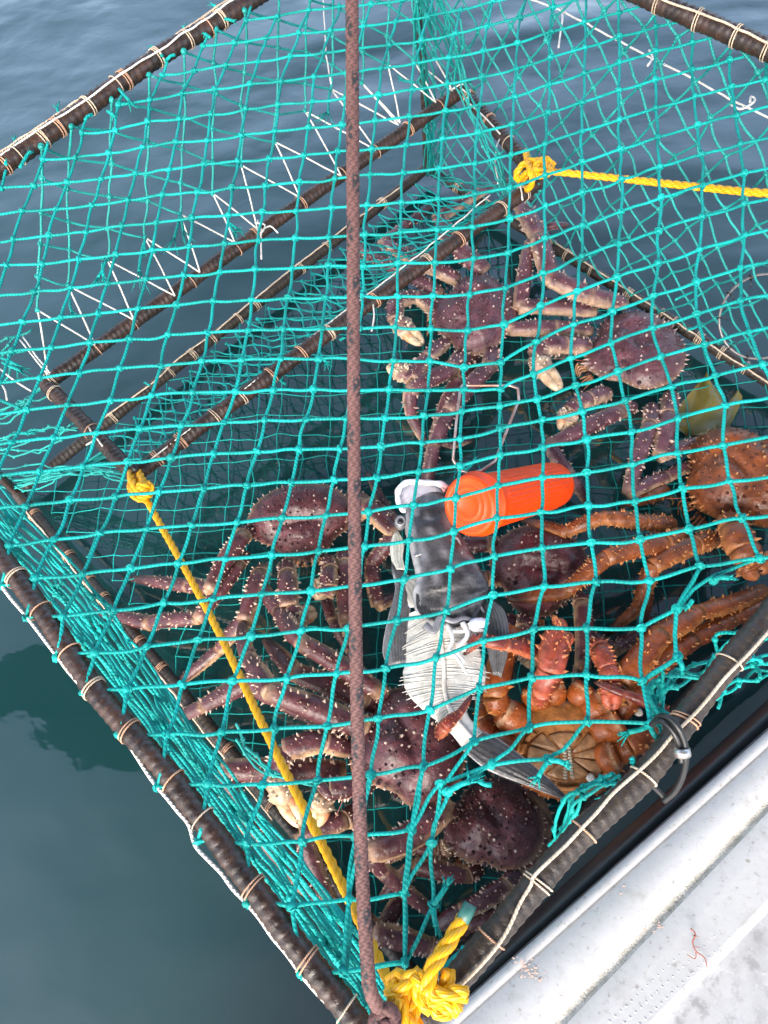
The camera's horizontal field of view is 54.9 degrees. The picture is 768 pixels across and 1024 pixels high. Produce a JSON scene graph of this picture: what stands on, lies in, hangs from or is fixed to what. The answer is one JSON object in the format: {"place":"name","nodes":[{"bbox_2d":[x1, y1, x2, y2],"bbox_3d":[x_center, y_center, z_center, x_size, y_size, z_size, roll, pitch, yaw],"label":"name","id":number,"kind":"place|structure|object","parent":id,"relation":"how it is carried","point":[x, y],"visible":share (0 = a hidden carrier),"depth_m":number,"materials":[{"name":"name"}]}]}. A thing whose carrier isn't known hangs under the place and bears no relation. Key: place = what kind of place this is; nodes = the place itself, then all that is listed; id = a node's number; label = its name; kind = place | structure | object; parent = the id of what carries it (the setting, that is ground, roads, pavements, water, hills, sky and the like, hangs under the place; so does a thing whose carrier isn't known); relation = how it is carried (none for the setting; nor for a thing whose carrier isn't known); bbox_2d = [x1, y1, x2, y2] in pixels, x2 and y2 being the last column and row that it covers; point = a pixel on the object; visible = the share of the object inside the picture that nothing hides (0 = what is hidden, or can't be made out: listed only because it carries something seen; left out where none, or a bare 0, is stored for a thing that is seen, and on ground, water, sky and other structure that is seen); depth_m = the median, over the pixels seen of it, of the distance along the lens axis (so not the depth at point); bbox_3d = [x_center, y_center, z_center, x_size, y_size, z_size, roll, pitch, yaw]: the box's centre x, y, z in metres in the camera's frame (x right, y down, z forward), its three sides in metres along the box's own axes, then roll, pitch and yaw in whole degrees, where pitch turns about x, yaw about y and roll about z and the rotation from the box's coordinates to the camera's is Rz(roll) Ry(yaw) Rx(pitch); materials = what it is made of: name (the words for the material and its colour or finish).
{"place":"outdoors","nodes":[
{"label":"outdoors","id":0,"kind":"place"},
{"bbox_2d":[0,0,767,1023],"bbox_3d":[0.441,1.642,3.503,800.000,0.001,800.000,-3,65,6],"label":"sea","id":1,"kind":"structure","parent":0,"point":[120,900],"depth_m":4.73,"materials":[{"name":"blue liquid"}]},
{"label":"water","id":2,"kind":"structure","parent":0,"visible":0},
{"bbox_2d":[0,0,767,1023],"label":"crab pot","id":3,"kind":"object","parent":2,"relation":"on","point":[326,968],"visible":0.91,"depth_m":1.21,"materials":[{"name":"fabric"}]},
{"bbox_2d":[92,471,400,691],"bbox_3d":[-0.303,0.207,1.714,0.794,0.188,0.466,-24,64,-4],"label":"king crab","id":4,"kind":"object","parent":3,"relation":"in","point":[297,535],"visible":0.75,"depth_m":1.71,"materials":[{"name":"purple rubber"}]},
{"bbox_2d":[127,469,389,985],"bbox_3d":[-0.242,0.211,1.135,0.054,0.363,1.010,-34,66,-9],"label":"yellow rope","id":5,"kind":"object","parent":3,"relation":"attached to","point":[139,482],"visible":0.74,"depth_m":1.13,"materials":[{"name":"yellow fabric"}]},
{"bbox_2d":[130,464,138,473],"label":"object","id":6,"kind":"object","parent":5,"relation":"attached to","point":[135,468],"visible":0.94,"depth_m":1.46,"materials":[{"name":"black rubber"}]},
{"bbox_2d":[167,582,467,940],"bbox_3d":[-0.120,0.499,1.497,0.750,0.230,0.490,34,73,20],"label":"king crab","id":7,"kind":"object","parent":3,"relation":"in","point":[400,741],"visible":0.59,"depth_m":1.45,"materials":[{"name":"purple rubber"}]},
{"bbox_2d":[383,913,469,1023],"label":"yellow rope","id":8,"kind":"object","parent":3,"relation":"attached to","point":[413,994],"visible":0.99,"depth_m":0.72,"materials":[{"name":"yellow fabric"}]},
{"bbox_2d":[345,0,401,1023],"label":"hauling rope","id":9,"kind":"object","parent":8,"relation":"attached to","point":[385,1012],"visible":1,"depth_m":0.75,"materials":[{"name":"red fabric"}]},
{"bbox_2d":[456,900,476,924],"bbox_3d":[0.085,0.415,0.765,0.015,0.017,0.020,27,71,18],"label":"tape","id":10,"kind":"object","parent":8,"relation":"attached to","point":[467,910],"visible":1,"depth_m":0.76,"materials":[{"name":"plastic"}]},
{"bbox_2d":[359,178,511,479],"bbox_3d":[0.147,-0.542,2.020,0.487,0.152,1.043,-3,65,6],"label":"king crab","id":11,"kind":"object","parent":3,"relation":"in","point":[484,310],"visible":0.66,"depth_m":1.95,"materials":[{"name":"purple rubber"}]},
{"bbox_2d":[371,775,553,959],"bbox_3d":[0.142,0.697,1.425,0.448,0.159,0.270,-26,65,-5],"label":"king crab","id":12,"kind":"object","parent":3,"relation":"in","point":[502,824],"visible":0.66,"depth_m":1.40,"materials":[{"name":"purple rubber"}]},
{"bbox_2d":[383,479,566,800],"bbox_3d":[0.118,0.243,1.407,0.250,0.111,0.672,-17,64,-1],"label":"fish carcass","id":13,"kind":"object","parent":3,"relation":"in","point":[417,640],"visible":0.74,"depth_m":1.41},
{"bbox_2d":[441,384,573,535],"bbox_3d":[0.264,-0.071,1.540,0.286,0.306,0.328,-3,65,6],"label":"bait jar","id":14,"kind":"object","parent":3,"relation":"in","point":[520,498],"visible":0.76,"depth_m":1.44,"materials":[{"name":"orange plastic"}]},
{"bbox_2d":[463,524,657,684],"bbox_3d":[0.379,0.207,1.631,0.468,0.176,0.372,-3,65,6],"label":"king crab","id":15,"kind":"object","parent":3,"relation":"in","point":[518,571],"visible":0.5,"depth_m":1.61,"materials":[{"name":"purple rubber"}]},
{"bbox_2d":[434,584,767,801],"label":"king crab","id":16,"kind":"object","parent":3,"relation":"in","point":[596,750],"visible":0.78,"depth_m":1.39},
{"bbox_2d":[586,773,594,781],"bbox_3d":[0.381,0.489,1.361,0.017,0.017,0.017,-3,65,6],"label":"barnacle","id":17,"kind":"object","parent":16,"relation":"on","point":[590,777],"visible":0.76,"depth_m":1.36},
{"bbox_2d":[634,708,642,716],"bbox_3d":[0.482,0.379,1.400,0.017,0.017,0.017,-3,65,6],"label":"barnacle","id":18,"kind":"object","parent":16,"relation":"attached to","point":[639,713],"visible":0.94,"depth_m":1.39},
{"bbox_2d":[503,190,698,503],"bbox_3d":[0.525,-0.490,1.941,0.456,0.176,1.017,-16,64,-1],"label":"king crab","id":19,"kind":"object","parent":3,"relation":"in","point":[631,350],"visible":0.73,"depth_m":1.88,"materials":[{"name":"purple rubber"}]},
{"bbox_2d":[507,426,767,636],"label":"king crab","id":20,"kind":"object","parent":3,"relation":"in","point":[748,460],"visible":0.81,"depth_m":1.61,"materials":[{"name":"orange rubber"}]},
{"bbox_2d":[513,148,767,197],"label":"yellow rope","id":21,"kind":"object","parent":3,"relation":"attached to","point":[534,170],"visible":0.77,"depth_m":1.64,"materials":[{"name":"yellow fabric"}]},
{"bbox_2d":[649,713,690,803],"bbox_3d":[0.314,0.276,0.827,0.042,0.102,0.088,-3,65,6],"label":"elastic strap","id":22,"kind":"object","parent":3,"relation":"hanging from","point":[682,751],"visible":0.97,"depth_m":0.80,"materials":[{"name":"black rubber"}]},
{"bbox_2d":[679,372,741,437],"bbox_3d":[0.819,-0.256,1.869,0.133,0.045,0.180,38,75,21],"label":"kelp","id":23,"kind":"object","parent":3,"relation":"in","point":[701,399],"visible":0.69,"depth_m":1.86},
{"bbox_2d":[440,700,767,1023],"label":"boat","id":24,"kind":"object","parent":2,"relation":"on","point":[605,934],"visible":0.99,"depth_m":1.03,"materials":[{"name":"white metal"}]},
{"bbox_2d":[687,928,707,967],"bbox_3d":[0.420,0.588,0.999,0.024,0.004,0.046,-3,65,6],"label":"seaweed","id":25,"kind":"object","parent":24,"relation":"on","point":[696,952],"visible":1,"depth_m":1.00,"materials":[{"name":"plant"}]}
]}

